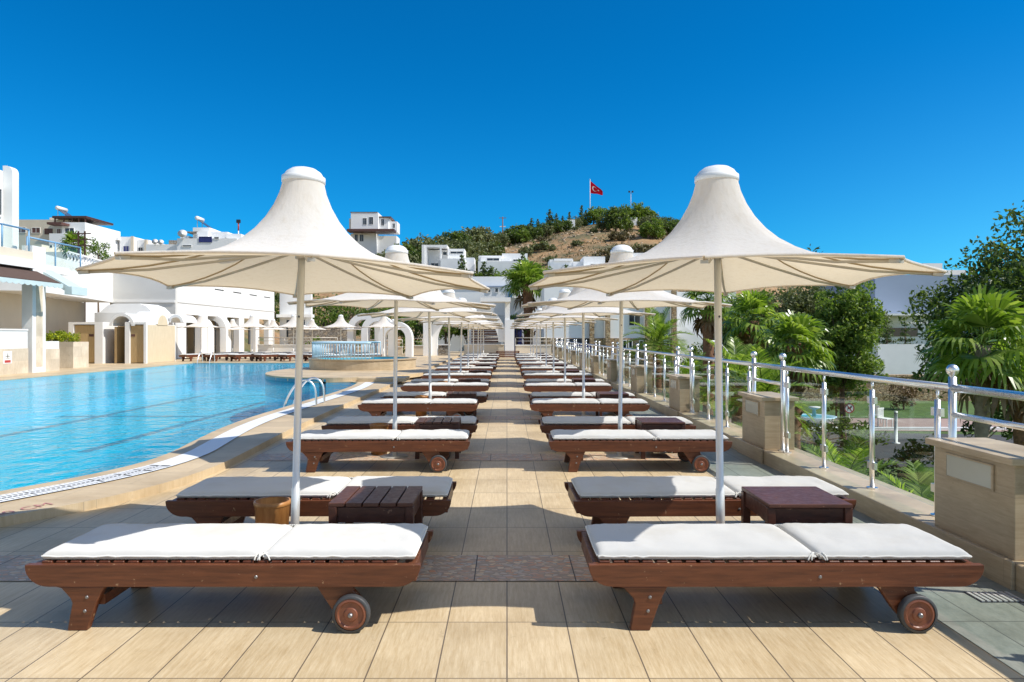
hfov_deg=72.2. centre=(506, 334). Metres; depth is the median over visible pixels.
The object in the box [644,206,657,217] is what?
hillside tree
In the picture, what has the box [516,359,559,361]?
sun lounger
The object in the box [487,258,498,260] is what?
window
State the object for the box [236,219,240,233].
radio mast
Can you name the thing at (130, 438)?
pool floor markings
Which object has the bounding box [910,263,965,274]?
tower block
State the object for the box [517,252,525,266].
pine tree
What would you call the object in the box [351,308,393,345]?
broadleaf tree
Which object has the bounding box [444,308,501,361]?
parasol
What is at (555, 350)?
stone pillar
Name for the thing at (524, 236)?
hillside tree
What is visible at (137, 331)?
door
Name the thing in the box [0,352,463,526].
pool pavement
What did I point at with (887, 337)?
conifer
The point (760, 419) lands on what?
stone pillar
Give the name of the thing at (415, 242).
hillside tree
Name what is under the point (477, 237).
hillside tree
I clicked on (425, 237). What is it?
hillside tree
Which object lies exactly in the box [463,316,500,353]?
parasol
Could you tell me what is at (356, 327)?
parasol
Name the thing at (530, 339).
parasol
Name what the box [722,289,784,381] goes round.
fan palm
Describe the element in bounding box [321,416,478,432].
sun lounger
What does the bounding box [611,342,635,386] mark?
glass railing
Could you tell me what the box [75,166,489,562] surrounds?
parasol
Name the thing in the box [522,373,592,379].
sun lounger
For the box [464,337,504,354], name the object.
wall
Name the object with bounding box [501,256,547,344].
fan palm
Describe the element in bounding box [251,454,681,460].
mosaic pavement
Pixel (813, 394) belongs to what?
hedge
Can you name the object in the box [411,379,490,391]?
sun lounger
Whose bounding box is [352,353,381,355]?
sun lounger
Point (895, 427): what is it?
bollard light
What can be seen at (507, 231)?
hillside tree
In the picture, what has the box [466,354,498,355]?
sun lounger
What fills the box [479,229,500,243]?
hillside tree
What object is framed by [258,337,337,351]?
wall
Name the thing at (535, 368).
sun lounger
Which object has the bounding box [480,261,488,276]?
pine tree
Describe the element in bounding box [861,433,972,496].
shrub
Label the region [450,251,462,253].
window
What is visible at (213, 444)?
overflow grating
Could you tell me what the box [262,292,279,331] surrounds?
broadleaf tree
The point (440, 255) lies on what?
cubic villa
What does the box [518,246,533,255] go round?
hillside tree
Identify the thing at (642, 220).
hillside tree
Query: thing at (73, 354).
planter
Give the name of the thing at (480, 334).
parasol
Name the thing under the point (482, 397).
sun lounger
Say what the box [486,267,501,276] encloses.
hillside tree
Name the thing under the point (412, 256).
hillside tree
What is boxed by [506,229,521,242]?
hillside tree
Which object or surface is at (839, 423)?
shrub
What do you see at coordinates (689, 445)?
sun lounger
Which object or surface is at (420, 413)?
waste bin
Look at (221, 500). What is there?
sun lounger
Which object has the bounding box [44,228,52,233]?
window
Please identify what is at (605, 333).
hotel wing
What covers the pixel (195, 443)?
pool kerb
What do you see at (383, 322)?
parasol
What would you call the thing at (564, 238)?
rubble
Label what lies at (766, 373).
feather palm
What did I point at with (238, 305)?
terrace building
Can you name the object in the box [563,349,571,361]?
stone pillar
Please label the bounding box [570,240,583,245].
hillside shrub
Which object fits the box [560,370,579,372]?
side table
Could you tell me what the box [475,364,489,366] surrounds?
side table
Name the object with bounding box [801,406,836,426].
fountain
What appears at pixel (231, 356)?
sun lounger
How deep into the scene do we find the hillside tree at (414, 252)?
167.92 m
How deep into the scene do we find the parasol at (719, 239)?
4.52 m
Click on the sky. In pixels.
(884, 127)
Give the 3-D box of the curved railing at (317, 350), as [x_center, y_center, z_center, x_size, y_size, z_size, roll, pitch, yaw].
[-6.264,0.583,27.600,2.702,0.635,3.930,0,0,0]
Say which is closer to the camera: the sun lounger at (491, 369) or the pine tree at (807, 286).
the sun lounger at (491, 369)
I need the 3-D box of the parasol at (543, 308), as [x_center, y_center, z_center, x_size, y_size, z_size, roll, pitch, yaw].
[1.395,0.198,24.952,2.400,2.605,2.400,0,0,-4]
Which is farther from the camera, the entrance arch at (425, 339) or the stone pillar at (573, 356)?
the entrance arch at (425, 339)
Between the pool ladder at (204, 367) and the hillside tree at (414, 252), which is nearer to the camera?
the pool ladder at (204, 367)
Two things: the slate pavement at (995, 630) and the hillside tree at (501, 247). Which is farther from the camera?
the hillside tree at (501, 247)
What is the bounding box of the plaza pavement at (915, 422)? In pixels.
[724,418,1012,431]
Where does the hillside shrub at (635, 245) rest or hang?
on the terrain at (536, 254)
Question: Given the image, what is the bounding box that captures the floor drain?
[963,591,1023,602]
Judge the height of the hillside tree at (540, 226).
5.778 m
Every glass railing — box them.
[556,338,560,355]
[560,339,563,358]
[566,339,573,361]
[573,339,581,364]
[585,340,594,368]
[595,341,611,374]
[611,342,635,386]
[636,344,675,400]
[676,346,751,427]
[751,351,948,516]
[946,364,1023,437]
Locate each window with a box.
[0,188,2,216]
[32,227,39,232]
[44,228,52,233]
[65,228,73,232]
[123,246,128,250]
[199,237,211,241]
[248,327,250,343]
[286,319,305,338]
[360,234,363,241]
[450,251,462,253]
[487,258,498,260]
[628,315,640,325]
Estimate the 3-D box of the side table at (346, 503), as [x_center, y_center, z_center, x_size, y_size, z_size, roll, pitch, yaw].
[-0.850,1.275,4.630,0.530,0.450,0.500,0,0,0]
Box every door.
[75,325,94,362]
[131,325,143,362]
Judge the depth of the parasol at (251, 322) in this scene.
40.69 m
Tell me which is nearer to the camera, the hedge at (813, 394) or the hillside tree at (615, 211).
the hedge at (813, 394)
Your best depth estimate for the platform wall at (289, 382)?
21.78 m
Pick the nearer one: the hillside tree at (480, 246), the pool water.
the pool water
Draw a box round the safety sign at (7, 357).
[3,351,11,363]
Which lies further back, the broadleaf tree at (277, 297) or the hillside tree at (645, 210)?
the hillside tree at (645, 210)
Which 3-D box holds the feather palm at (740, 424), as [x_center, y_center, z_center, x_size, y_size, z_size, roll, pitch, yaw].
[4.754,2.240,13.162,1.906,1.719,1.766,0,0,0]
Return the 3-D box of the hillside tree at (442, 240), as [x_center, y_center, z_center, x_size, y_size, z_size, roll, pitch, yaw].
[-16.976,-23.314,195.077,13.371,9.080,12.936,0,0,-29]
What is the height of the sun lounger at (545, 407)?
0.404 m
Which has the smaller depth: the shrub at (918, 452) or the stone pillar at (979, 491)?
the stone pillar at (979, 491)
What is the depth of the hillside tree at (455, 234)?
198.69 m
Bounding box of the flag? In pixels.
[590,181,602,194]
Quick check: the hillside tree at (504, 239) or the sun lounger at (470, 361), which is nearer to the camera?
the sun lounger at (470, 361)
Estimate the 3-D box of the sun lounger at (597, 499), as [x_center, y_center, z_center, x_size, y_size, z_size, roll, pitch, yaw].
[1.459,1.298,5.256,2.000,0.404,0.744,0,0,-1]
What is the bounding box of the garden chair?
[877,407,892,426]
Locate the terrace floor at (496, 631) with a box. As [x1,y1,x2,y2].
[0,355,1023,681]
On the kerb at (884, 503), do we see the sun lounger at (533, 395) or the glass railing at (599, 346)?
the glass railing at (599, 346)
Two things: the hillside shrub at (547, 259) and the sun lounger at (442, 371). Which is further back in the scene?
the hillside shrub at (547, 259)
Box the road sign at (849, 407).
[844,402,853,445]
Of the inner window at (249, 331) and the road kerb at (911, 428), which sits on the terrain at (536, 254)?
the road kerb at (911, 428)
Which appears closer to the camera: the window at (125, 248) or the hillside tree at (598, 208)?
the window at (125, 248)
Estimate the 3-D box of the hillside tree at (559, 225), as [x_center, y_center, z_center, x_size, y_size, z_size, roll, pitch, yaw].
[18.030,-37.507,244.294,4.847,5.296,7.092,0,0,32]
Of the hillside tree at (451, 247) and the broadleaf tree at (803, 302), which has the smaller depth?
the broadleaf tree at (803, 302)
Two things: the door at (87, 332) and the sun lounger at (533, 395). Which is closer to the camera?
the sun lounger at (533, 395)
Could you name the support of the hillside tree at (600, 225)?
on the terrain at (536, 254)
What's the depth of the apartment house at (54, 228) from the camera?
105.00 m
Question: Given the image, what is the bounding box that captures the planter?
[46,330,88,367]
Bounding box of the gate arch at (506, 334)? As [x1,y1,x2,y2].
[432,297,513,355]
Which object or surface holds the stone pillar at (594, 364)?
on the slate pavement at (995, 630)
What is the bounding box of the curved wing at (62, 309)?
[0,254,112,341]
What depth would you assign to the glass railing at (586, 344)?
28.15 m
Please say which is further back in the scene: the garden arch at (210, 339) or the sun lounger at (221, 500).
the garden arch at (210, 339)
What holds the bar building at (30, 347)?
on the pool pavement at (223, 457)
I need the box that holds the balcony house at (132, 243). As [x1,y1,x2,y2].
[115,236,157,251]
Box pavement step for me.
[357,376,409,381]
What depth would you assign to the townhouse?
82.33 m
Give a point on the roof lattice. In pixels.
(82, 257)
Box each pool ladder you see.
[196,352,214,380]
[283,377,324,406]
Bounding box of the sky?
[0,0,1023,274]
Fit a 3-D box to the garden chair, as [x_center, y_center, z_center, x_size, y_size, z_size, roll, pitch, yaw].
[18.317,4.010,34.002,0.500,0.920,0.505,0,0,-29]
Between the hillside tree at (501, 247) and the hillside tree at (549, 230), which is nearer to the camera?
the hillside tree at (501, 247)
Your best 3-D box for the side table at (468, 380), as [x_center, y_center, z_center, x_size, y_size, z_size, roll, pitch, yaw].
[-0.896,1.275,16.870,0.530,0.450,0.500,0,0,-2]
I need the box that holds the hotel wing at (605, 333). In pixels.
[540,287,735,393]
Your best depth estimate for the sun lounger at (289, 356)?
37.57 m
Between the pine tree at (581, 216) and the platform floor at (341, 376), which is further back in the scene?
the pine tree at (581, 216)
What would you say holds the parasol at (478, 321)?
on the mosaic pavement at (506, 385)
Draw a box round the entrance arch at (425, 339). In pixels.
[423,297,458,355]
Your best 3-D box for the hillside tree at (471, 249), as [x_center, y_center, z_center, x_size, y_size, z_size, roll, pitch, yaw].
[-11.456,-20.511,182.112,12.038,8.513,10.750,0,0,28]
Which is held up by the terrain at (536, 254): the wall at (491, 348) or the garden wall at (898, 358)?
the garden wall at (898, 358)
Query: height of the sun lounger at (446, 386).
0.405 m
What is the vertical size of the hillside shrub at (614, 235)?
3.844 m
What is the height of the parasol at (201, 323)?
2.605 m
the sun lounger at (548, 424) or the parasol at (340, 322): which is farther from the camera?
the parasol at (340, 322)
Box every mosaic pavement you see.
[0,555,668,580]
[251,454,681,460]
[355,416,541,418]
[378,397,529,398]
[490,385,522,385]
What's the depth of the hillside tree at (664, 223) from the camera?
238.66 m
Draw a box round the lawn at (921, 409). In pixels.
[700,401,1006,417]
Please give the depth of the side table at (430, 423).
8.47 m
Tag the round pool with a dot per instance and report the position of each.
(372, 363)
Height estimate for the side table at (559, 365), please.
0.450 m
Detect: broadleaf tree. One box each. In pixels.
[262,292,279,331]
[313,294,354,326]
[315,293,379,335]
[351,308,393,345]
[357,307,418,343]
[386,316,422,344]
[432,322,466,343]
[455,327,467,343]
[698,289,791,390]
[757,286,836,376]
[801,280,888,447]
[897,200,1023,439]
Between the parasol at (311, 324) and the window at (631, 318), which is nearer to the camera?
the parasol at (311, 324)
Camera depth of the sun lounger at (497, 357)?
36.27 m
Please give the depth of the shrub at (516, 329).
59.97 m
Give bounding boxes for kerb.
[0,363,357,382]
[0,382,364,494]
[549,354,1023,593]
[801,427,1012,430]
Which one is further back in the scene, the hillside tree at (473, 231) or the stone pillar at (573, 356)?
the hillside tree at (473, 231)
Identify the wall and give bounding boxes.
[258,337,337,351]
[265,375,325,399]
[287,327,346,351]
[341,339,402,353]
[414,338,422,354]
[438,344,450,354]
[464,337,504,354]
[515,337,551,353]
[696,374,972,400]
[874,344,941,373]
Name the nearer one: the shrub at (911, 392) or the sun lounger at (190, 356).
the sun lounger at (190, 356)
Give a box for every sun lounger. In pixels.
[25,523,432,633]
[165,476,456,523]
[178,353,214,360]
[204,353,238,360]
[216,352,244,358]
[227,353,262,360]
[242,352,267,358]
[252,353,286,360]
[266,352,294,358]
[277,353,308,360]
[286,429,471,472]
[303,353,332,360]
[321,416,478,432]
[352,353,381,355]
[358,398,478,415]
[380,392,487,414]
[400,382,489,391]
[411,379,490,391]
[421,373,491,378]
[427,370,491,374]
[435,366,493,371]
[443,365,496,369]
[447,362,496,364]
[451,361,497,362]
[453,359,495,360]
[462,356,498,358]
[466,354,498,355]
[514,356,552,358]
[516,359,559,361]
[516,361,562,364]
[518,362,567,365]
[520,365,574,367]
[520,366,577,371]
[521,370,585,375]
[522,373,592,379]
[523,382,612,391]
[524,379,604,383]
[528,392,636,414]
[529,398,649,419]
[538,416,695,451]
[546,429,731,472]
[564,476,855,524]
[576,523,983,632]
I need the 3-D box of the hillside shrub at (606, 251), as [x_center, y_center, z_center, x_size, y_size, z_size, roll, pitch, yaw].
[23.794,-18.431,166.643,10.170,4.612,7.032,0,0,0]
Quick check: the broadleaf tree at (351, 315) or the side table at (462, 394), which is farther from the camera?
the broadleaf tree at (351, 315)
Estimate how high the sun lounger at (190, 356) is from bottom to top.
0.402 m
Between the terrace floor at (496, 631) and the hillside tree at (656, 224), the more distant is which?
the hillside tree at (656, 224)
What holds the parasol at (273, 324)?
on the pool pavement at (223, 457)
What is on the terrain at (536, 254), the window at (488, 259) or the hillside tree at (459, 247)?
the hillside tree at (459, 247)
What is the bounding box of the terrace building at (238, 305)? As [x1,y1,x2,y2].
[110,273,313,358]
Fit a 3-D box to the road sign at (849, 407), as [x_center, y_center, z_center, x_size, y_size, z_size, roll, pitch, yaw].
[13.169,3.550,27.014,0.380,1.900,0.062,0,0,0]
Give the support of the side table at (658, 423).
on the mosaic pavement at (476, 457)
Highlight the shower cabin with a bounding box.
[68,303,196,363]
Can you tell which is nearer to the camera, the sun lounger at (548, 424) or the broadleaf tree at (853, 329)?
the sun lounger at (548, 424)
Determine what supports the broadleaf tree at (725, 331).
on the terrain at (536, 254)
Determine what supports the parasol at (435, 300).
on the mosaic pavement at (476, 457)
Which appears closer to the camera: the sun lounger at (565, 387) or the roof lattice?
the sun lounger at (565, 387)
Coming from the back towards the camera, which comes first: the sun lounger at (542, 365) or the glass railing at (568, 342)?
the glass railing at (568, 342)
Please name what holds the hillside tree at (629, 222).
on the terrain at (536, 254)
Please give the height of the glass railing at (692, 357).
1.130 m
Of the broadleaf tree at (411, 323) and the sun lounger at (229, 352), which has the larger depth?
the broadleaf tree at (411, 323)
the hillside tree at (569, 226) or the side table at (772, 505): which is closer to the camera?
the side table at (772, 505)
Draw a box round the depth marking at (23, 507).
[0,503,51,514]
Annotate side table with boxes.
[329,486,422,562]
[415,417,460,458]
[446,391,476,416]
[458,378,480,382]
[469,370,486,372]
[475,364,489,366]
[552,364,566,366]
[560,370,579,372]
[572,378,595,382]
[595,391,628,415]
[635,417,685,458]
[741,486,852,524]
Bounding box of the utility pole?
[72,231,90,321]
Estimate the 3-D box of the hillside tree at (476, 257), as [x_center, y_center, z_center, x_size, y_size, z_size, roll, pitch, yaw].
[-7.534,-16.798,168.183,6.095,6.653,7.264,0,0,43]
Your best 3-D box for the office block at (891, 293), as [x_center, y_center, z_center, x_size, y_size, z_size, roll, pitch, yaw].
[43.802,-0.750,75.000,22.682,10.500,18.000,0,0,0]
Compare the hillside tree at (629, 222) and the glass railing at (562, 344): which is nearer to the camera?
the glass railing at (562, 344)
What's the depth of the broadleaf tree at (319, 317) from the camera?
67.67 m
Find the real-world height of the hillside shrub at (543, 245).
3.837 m
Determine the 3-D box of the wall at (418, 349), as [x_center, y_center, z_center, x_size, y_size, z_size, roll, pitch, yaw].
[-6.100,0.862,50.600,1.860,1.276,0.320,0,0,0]
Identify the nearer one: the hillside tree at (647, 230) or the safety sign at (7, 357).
the safety sign at (7, 357)
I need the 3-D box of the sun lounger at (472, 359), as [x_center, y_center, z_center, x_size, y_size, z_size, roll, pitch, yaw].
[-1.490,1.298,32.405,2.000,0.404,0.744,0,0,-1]
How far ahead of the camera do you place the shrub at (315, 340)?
52.82 m
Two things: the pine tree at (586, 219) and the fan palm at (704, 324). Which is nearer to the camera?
the fan palm at (704, 324)
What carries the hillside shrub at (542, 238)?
on the terrain at (536, 254)
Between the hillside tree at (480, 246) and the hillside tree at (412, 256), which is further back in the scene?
the hillside tree at (480, 246)
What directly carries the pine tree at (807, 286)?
on the terrain at (536, 254)
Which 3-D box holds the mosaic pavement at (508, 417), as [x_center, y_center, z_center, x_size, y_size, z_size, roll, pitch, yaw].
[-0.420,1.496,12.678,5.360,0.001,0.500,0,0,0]
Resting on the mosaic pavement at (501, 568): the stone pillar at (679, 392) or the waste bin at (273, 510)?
the waste bin at (273, 510)
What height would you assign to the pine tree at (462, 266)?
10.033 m
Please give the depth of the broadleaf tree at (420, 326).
69.49 m
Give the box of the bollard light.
[891,411,899,443]
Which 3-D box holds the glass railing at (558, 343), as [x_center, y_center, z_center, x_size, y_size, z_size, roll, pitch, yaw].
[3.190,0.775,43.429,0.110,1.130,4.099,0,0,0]
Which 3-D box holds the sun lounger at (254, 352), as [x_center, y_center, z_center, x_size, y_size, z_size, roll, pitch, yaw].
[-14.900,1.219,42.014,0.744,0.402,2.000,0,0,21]
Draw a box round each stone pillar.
[554,346,556,355]
[557,347,561,358]
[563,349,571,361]
[569,350,579,364]
[578,352,590,370]
[589,355,604,375]
[605,359,624,383]
[628,365,653,396]
[666,374,701,416]
[737,392,798,463]
[923,438,1023,589]
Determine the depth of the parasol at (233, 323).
48.86 m
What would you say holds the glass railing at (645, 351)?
on the kerb at (884, 503)
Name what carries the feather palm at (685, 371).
on the terrain at (536, 254)
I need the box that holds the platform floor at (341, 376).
[265,366,433,381]
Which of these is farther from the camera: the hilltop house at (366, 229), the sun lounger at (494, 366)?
the hilltop house at (366, 229)
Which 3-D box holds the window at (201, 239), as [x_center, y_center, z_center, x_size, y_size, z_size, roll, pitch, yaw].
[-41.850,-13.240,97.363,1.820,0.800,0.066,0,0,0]
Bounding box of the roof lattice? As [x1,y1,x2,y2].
[66,251,101,263]
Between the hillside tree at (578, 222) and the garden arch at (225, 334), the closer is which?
the garden arch at (225, 334)
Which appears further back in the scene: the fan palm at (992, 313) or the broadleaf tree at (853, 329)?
the broadleaf tree at (853, 329)
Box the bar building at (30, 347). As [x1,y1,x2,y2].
[0,166,86,374]
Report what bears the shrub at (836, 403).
on the lawn at (921, 409)
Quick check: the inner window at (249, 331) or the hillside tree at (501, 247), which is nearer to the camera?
the inner window at (249, 331)
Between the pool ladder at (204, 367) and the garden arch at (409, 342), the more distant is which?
the garden arch at (409, 342)
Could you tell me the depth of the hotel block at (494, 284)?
66.00 m
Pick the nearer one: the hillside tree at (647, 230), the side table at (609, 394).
the side table at (609, 394)
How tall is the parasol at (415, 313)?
2.605 m
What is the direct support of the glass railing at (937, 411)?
on the kerb at (884, 503)
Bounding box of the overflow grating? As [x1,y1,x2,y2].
[0,382,374,502]
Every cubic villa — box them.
[422,245,475,272]
[478,253,527,276]
[548,257,604,269]
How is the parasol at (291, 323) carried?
on the pool pavement at (223, 457)
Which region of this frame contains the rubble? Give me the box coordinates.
[503,227,660,257]
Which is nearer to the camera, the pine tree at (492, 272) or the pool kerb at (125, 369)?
the pool kerb at (125, 369)
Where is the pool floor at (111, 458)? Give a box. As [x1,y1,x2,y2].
[0,363,355,490]
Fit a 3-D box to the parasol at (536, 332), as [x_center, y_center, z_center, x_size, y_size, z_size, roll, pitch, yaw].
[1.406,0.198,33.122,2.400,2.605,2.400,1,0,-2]
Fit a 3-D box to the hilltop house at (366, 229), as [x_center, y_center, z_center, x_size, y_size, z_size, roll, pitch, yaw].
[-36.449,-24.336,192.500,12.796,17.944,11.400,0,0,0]
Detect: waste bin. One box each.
[253,496,290,524]
[369,423,388,454]
[415,395,427,416]
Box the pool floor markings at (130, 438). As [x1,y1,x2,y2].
[0,395,264,451]
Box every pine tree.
[457,254,467,269]
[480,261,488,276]
[486,265,495,276]
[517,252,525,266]
[529,218,534,226]
[545,209,555,232]
[577,205,586,226]
[583,210,590,224]
[795,244,826,369]
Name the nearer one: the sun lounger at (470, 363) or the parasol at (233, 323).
the sun lounger at (470, 363)
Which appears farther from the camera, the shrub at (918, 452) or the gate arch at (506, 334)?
the gate arch at (506, 334)
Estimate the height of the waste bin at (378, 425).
0.383 m
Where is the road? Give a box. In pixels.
[800,432,1013,466]
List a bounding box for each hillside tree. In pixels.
[394,241,415,253]
[403,236,432,250]
[408,245,421,262]
[408,253,421,262]
[410,254,421,263]
[412,233,435,245]
[426,243,458,248]
[430,234,462,246]
[431,237,445,244]
[440,229,471,243]
[443,239,482,256]
[448,243,470,253]
[453,230,485,243]
[460,226,492,242]
[461,239,490,255]
[467,252,479,274]
[468,239,502,255]
[474,271,483,276]
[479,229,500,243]
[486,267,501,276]
[490,241,505,255]
[496,231,510,246]
[497,268,513,276]
[500,228,518,244]
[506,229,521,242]
[510,223,533,234]
[514,227,532,242]
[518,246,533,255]
[530,227,544,239]
[536,222,550,236]
[541,224,554,236]
[551,219,566,232]
[562,220,573,231]
[568,215,582,227]
[583,206,603,223]
[593,206,606,221]
[596,214,619,231]
[601,206,629,230]
[618,218,634,229]
[620,204,635,222]
[625,202,645,220]
[633,202,653,218]
[636,215,656,229]
[637,220,659,238]
[638,217,665,238]
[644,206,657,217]
[649,225,665,238]
[650,213,665,221]
[658,219,669,228]
[661,216,672,221]
[665,221,677,233]
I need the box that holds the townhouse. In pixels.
[20,244,109,321]
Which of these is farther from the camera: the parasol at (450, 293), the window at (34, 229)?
the window at (34, 229)
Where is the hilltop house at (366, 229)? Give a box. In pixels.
[347,212,399,253]
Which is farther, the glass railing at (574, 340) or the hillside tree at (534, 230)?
the hillside tree at (534, 230)
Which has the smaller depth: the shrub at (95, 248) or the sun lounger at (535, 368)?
the sun lounger at (535, 368)
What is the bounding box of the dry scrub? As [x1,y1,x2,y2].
[374,225,800,316]
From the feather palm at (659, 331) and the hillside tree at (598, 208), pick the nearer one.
the feather palm at (659, 331)
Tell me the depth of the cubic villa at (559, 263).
140.00 m
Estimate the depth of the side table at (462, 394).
12.55 m
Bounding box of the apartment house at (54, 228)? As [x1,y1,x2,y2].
[19,206,119,256]
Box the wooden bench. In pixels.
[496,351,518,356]
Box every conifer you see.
[871,309,901,357]
[897,317,914,343]
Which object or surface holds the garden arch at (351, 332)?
on the pool pavement at (223, 457)
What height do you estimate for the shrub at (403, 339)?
2.256 m
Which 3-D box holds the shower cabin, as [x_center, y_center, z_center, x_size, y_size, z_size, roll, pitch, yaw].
[-19.940,-0.140,37.390,4.720,3.120,5.220,0,0,0]
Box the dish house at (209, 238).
[146,216,243,250]
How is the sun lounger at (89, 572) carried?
on the terrace floor at (496, 631)
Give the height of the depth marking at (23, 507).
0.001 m
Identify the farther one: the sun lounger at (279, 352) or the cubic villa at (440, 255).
the cubic villa at (440, 255)
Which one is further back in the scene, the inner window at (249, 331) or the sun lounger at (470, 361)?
the inner window at (249, 331)
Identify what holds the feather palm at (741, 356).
on the terrain at (536, 254)
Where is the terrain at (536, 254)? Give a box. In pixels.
[244,224,1007,494]
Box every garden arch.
[186,315,213,353]
[194,315,230,353]
[347,313,381,352]
[361,317,393,355]
[378,321,413,356]
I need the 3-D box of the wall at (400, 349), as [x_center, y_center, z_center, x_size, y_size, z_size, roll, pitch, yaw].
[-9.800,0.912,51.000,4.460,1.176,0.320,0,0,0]
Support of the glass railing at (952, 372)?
on the kerb at (884, 503)
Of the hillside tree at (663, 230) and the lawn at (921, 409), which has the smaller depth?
the lawn at (921, 409)
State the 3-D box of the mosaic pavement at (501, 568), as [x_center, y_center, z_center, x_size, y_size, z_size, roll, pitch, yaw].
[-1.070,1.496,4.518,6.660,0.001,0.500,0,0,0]
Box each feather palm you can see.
[617,307,692,394]
[652,351,714,410]
[697,336,779,426]
[704,346,816,437]
[733,422,801,447]
[800,427,902,484]
[876,460,933,501]
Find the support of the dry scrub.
on the terrain at (536, 254)
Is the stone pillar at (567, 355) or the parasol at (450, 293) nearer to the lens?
the parasol at (450, 293)
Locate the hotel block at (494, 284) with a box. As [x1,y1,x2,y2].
[438,277,539,351]
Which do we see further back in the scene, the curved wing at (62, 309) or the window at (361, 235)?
the window at (361, 235)
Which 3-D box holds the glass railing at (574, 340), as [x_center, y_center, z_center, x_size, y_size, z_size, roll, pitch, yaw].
[3.190,0.775,31.309,0.110,1.130,4.099,0,0,0]
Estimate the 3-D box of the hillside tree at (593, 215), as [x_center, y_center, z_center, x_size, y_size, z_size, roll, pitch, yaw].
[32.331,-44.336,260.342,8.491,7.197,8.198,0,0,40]
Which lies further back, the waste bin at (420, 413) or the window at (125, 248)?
the window at (125, 248)
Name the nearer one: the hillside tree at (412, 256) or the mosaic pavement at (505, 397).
the mosaic pavement at (505, 397)
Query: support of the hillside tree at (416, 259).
on the terrain at (536, 254)
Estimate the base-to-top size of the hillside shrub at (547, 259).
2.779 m
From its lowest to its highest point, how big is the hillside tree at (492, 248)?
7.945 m
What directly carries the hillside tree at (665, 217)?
on the terrain at (536, 254)
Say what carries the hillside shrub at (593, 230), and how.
on the terrain at (536, 254)
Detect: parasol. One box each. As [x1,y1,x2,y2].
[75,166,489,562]
[177,315,224,358]
[214,319,250,351]
[230,315,269,352]
[255,319,289,351]
[270,315,316,358]
[287,245,495,458]
[294,319,329,341]
[319,315,360,340]
[337,324,371,329]
[357,290,496,415]
[361,316,405,355]
[398,290,499,381]
[421,298,502,372]
[433,308,501,366]
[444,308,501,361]
[452,315,503,358]
[458,315,503,355]
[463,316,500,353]
[510,308,568,361]
[510,315,554,355]
[511,315,562,358]
[512,298,595,372]
[512,306,581,365]
[513,328,547,353]
[514,289,617,381]
[516,287,655,415]
[521,245,731,458]
[528,165,946,562]
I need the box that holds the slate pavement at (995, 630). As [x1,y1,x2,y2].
[611,388,1023,675]
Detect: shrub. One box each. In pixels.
[86,237,111,311]
[305,336,321,343]
[400,337,414,352]
[510,313,529,344]
[529,239,553,250]
[537,236,551,241]
[543,254,557,263]
[549,244,556,250]
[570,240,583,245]
[589,226,598,232]
[590,248,611,262]
[608,229,634,240]
[628,242,640,252]
[632,244,652,252]
[670,342,725,389]
[800,414,889,460]
[821,392,849,415]
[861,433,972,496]
[886,377,926,409]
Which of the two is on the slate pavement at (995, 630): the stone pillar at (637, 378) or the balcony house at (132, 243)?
the stone pillar at (637, 378)
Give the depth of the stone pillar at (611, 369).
20.32 m
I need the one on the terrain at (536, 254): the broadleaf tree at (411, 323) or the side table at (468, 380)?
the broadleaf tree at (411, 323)
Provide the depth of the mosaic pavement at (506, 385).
20.75 m
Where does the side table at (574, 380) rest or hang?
on the mosaic pavement at (505, 397)
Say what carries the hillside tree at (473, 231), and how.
on the terrain at (536, 254)
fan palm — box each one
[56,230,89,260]
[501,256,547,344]
[679,291,737,415]
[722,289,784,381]
[756,309,836,449]
[915,283,1023,439]
[971,334,1023,445]
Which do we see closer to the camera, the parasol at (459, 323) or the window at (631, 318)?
the parasol at (459, 323)
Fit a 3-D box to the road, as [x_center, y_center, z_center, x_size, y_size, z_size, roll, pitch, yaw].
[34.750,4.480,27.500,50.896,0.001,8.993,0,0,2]
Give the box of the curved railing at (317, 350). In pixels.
[312,341,380,359]
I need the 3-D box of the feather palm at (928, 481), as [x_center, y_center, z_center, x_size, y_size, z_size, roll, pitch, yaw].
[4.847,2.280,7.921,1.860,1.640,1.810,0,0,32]
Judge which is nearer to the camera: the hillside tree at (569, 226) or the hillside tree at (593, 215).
the hillside tree at (569, 226)
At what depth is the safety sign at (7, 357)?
24.99 m
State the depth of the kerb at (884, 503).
6.50 m
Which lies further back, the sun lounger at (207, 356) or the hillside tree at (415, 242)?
the hillside tree at (415, 242)
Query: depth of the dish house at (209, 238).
97.40 m
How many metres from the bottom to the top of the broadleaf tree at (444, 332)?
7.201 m
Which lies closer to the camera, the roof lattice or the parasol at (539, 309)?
the parasol at (539, 309)
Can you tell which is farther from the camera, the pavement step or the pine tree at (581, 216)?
the pine tree at (581, 216)
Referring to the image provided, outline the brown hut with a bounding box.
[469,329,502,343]
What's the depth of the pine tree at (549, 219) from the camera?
249.64 m
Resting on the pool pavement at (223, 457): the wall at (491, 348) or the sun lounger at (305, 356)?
the sun lounger at (305, 356)
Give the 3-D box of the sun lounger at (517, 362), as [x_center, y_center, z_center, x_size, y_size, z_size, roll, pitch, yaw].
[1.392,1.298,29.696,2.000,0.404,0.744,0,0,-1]
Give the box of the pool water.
[0,363,354,483]
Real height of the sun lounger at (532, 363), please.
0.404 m
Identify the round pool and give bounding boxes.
[308,356,416,370]
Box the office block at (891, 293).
[821,275,1003,354]

